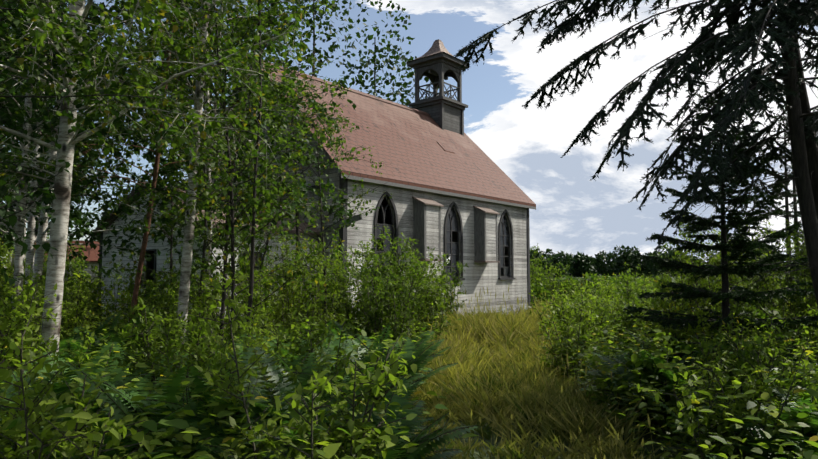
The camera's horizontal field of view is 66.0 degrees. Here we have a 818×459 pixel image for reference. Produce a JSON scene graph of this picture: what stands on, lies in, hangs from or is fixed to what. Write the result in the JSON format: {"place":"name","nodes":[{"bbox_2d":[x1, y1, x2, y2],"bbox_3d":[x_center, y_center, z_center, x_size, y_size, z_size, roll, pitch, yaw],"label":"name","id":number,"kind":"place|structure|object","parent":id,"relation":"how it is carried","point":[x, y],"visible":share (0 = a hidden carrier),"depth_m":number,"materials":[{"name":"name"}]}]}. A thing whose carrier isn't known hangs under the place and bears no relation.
{"place":"outdoors","nodes":[
{"label":"outdoors","id":0,"kind":"place"},
{"bbox_2d":[45,262,98,299],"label":"shed walls","id":1,"kind":"structure","parent":0,"point":[88,270],"depth_m":29.38,"materials":[{"name":"grey wood"}]},
{"bbox_2d":[35,240,99,261],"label":"shed roof","id":2,"kind":"structure","parent":1,"relation":"on","point":[91,253],"depth_m":29.75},
{"bbox_2d":[100,194,317,338],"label":"church annex walls","id":3,"kind":"structure","parent":0,"point":[160,247],"depth_m":17.03,"materials":[{"name":"white wood"}]},
{"bbox_2d":[90,182,319,236],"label":"annex roof","id":4,"kind":"structure","parent":3,"relation":"on","point":[293,230],"depth_m":17.29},
{"bbox_2d":[98,184,322,314],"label":"trim boards","id":5,"kind":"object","parent":3,"relation":"attached to","point":[154,250],"depth_m":16.86,"materials":[{"name":"white wood"}]},
{"bbox_2d":[203,79,338,314],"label":"church end wall","id":6,"kind":"structure","parent":0,"point":[332,173],"depth_m":17.90,"materials":[{"name":"grey wood"}]},
{"bbox_2d":[254,211,386,278],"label":"window panes","id":7,"kind":"structure","parent":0,"point":[380,219],"depth_m":29.23,"materials":[{"name":"black glass"}]},
{"bbox_2d":[317,215,361,242],"bbox_3d":[-1.932,-0.011,17.111,1.829,0.726,0.045,-3,-5,39],"label":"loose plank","id":8,"kind":"object","parent":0,"point":[358,218],"visible":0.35,"depth_m":17.07,"materials":[{"name":"grey wood"}]},
{"bbox_2d":[2,0,817,267],"label":"sky","id":9,"kind":"structure","parent":0,"point":[573,213],"materials":[{"name":"blue"}]},
{"bbox_2d":[347,179,527,318],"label":"church wall","id":10,"kind":"structure","parent":0,"point":[477,276],"depth_m":21.54,"materials":[{"name":"white wood"}]},
{"bbox_2d":[205,62,535,210],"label":"church roof","id":11,"kind":"structure","parent":10,"relation":"on","point":[415,147],"depth_m":21.86,"materials":[{"name":"brown"}]},
{"bbox_2d":[220,69,535,209],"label":"roof trim","id":12,"kind":"structure","parent":11,"relation":"attached to","point":[421,188],"depth_m":19.18,"materials":[{"name":"grey wood"}]},
{"bbox_2d":[407,52,467,135],"bbox_3d":[1.264,-5.365,27.056,1.920,3.630,1.920,-3,-5,39],"label":"belfry frame","id":13,"kind":"object","parent":11,"relation":"on","point":[443,66],"visible":0.81,"depth_m":26.67,"materials":[{"name":"grey wood"}]},
{"bbox_2d":[406,39,462,62],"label":"belfry roof","id":14,"kind":"structure","parent":13,"relation":"on","point":[438,47],"depth_m":27.02,"materials":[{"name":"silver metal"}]},
{"bbox_2d":[433,76,438,86],"bbox_3d":[1.263,-6.407,27.129,0.500,0.380,0.500,-3,-5,39],"label":"bell","id":15,"kind":"object","parent":13,"relation":"hanging from","point":[436,80],"visible":0.4,"depth_m":27.05,"materials":[{"name":"black metal"}]},
{"bbox_2d":[417,104,460,133],"bbox_3d":[1.264,-4.402,26.989,1.440,1.700,1.440,-3,-5,39],"label":"belfry base","id":16,"kind":"object","parent":11,"relation":"on","point":[452,119],"visible":0.2,"depth_m":26.43,"materials":[{"name":"grey wood"}]},
{"bbox_2d":[339,176,530,305],"bbox_3d":[-1.396,1.125,23.324,7.620,4.820,10.330,-3,-5,39],"label":"window trim","id":17,"kind":"structure","parent":10,"relation":"attached to","point":[342,233],"depth_m":20.67,"materials":[{"name":"grey wood"}]},
{"bbox_2d":[377,196,509,277],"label":"window muntins","id":18,"kind":"object","parent":10,"relation":"in","point":[451,230],"visible":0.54,"depth_m":21.06,"materials":[{"name":"grey wood"}]},
{"bbox_2d":[377,208,508,275],"bbox_3d":[1.404,0.390,21.052,0.001,2.470,7.610,-3,-5,39],"label":"window glass","id":19,"kind":"object","parent":18,"relation":"in","point":[455,245],"visible":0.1,"depth_m":21.15,"materials":[{"name":"grey glass"}]},
{"bbox_2d":[413,199,497,260],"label":"buttresses","id":20,"kind":"structure","parent":10,"relation":"attached to","point":[419,221],"depth_m":19.73,"materials":[{"name":"grey wood"}]},
{"bbox_2d":[412,196,499,262],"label":"buttress caps","id":21,"kind":"object","parent":20,"relation":"attached to","point":[426,201],"visible":0.85,"depth_m":19.89,"materials":[{"name":"grey wood"}]},
{"bbox_2d":[386,208,507,275],"bbox_3d":[1.800,-0.447,27.366,7.500,8.520,0.150,-3,-5,39],"label":"window pane","id":22,"kind":"structure","parent":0,"point":[454,236],"depth_m":27.05,"materials":[{"name":"black glass"}]},
{"bbox_2d":[404,275,806,458],"bbox_3d":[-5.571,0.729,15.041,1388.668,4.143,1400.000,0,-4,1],"label":"ground","id":23,"kind":"structure","parent":0,"point":[650,447],"depth_m":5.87,"materials":[{"name":"green plant"}]},
{"bbox_2d":[0,0,174,306],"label":"tree","id":24,"kind":"object","parent":23,"relation":"on","point":[16,56],"depth_m":6.81,"materials":[{"name":"green plant"}]},
{"bbox_2d":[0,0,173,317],"bbox_3d":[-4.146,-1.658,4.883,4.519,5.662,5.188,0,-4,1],"label":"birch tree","id":25,"kind":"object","parent":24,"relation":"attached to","point":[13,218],"visible":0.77,"depth_m":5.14,"materials":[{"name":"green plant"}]},
{"bbox_2d":[5,1,253,332],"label":"cherry tree","id":26,"kind":"object","parent":23,"relation":"on","point":[95,147],"depth_m":8.81,"materials":[{"name":"plant"}]},
{"bbox_2d":[0,0,321,371],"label":"birch wood","id":27,"kind":"object","parent":23,"relation":"on","point":[55,273],"visible":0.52,"depth_m":5.98,"materials":[{"name":"green plant"}]},
{"bbox_2d":[0,0,323,199],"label":"birch tree","id":28,"kind":"object","parent":27,"relation":"attached to","point":[40,38],"visible":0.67,"depth_m":5.46,"materials":[{"name":"green plant"}]},
{"bbox_2d":[12,0,345,348],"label":"birch tree","id":29,"kind":"object","parent":23,"relation":"on","point":[185,28],"depth_m":7.94,"materials":[{"name":"green plant"}]},
{"bbox_2d":[0,0,358,309],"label":"tree","id":30,"kind":"object","parent":23,"relation":"on","point":[148,157],"depth_m":12.19,"materials":[{"name":"green plant"}]},
{"bbox_2d":[5,0,438,236],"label":"poplars","id":31,"kind":"object","parent":23,"relation":"on","point":[365,64],"depth_m":39.46,"materials":[{"name":"green plant"}]},
{"bbox_2d":[99,0,391,350],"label":"tree sapling","id":32,"kind":"object","parent":23,"relation":"on","point":[206,194],"depth_m":8.39,"materials":[{"name":"green plant"}]},
{"bbox_2d":[264,50,330,303],"bbox_3d":[-2.878,-0.982,16.457,2.017,7.474,0.492,1,-4,-8],"label":"dead snag wood","id":33,"kind":"object","parent":23,"relation":"on","point":[298,234],"visible":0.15,"depth_m":16.40,"materials":[{"name":"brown wood"}]},
{"bbox_2d":[0,311,817,458],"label":"fern","id":34,"kind":"object","parent":23,"relation":"on","point":[173,390],"depth_m":4.28,"materials":[{"name":"green plant"}]},
{"bbox_2d":[0,210,817,458],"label":"shrubs","id":35,"kind":"object","parent":23,"relation":"on","point":[380,286],"depth_m":9.79,"materials":[{"name":"green plant"}]},
{"bbox_2d":[0,270,817,458],"bbox_3d":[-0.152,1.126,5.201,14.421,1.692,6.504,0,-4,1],"label":"undergrowth plants","id":36,"kind":"object","parent":23,"relation":"on","point":[377,377],"visible":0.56,"depth_m":4.21,"materials":[{"name":"green plant"}]},
{"bbox_2d":[433,306,531,316],"bbox_3d":[-1.415,3.271,23.190,7.620,0.720,10.390,-3,-5,39],"label":"foundation","id":37,"kind":"object","parent":23,"relation":"on","point":[502,310],"visible":0.02,"depth_m":23.16,"materials":[{"name":"grey stone"}]},
{"bbox_2d":[530,268,675,305],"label":"scrub shrubs","id":38,"kind":"object","parent":23,"relation":"on","point":[579,280],"visible":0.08,"depth_m":31.03,"materials":[{"name":"green plant"}]},
{"bbox_2d":[447,243,804,283],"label":"distant trees","id":39,"kind":"object","parent":23,"relation":"on","point":[580,264],"depth_m":149.76,"materials":[{"name":"green plant"}]},
{"bbox_2d":[454,0,817,366],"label":"spruce tree","id":40,"kind":"object","parent":23,"relation":"on","point":[774,33],"depth_m":6.02,"materials":[{"name":"green plant"}]},
{"bbox_2d":[607,81,817,385],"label":"young spruce","id":41,"kind":"object","parent":23,"relation":"on","point":[740,244],"depth_m":7.24,"materials":[{"name":"green plant"}]},
{"bbox_2d":[741,108,815,312],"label":"spruces","id":42,"kind":"object","parent":23,"relation":"on","point":[787,217],"depth_m":14.50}
]}

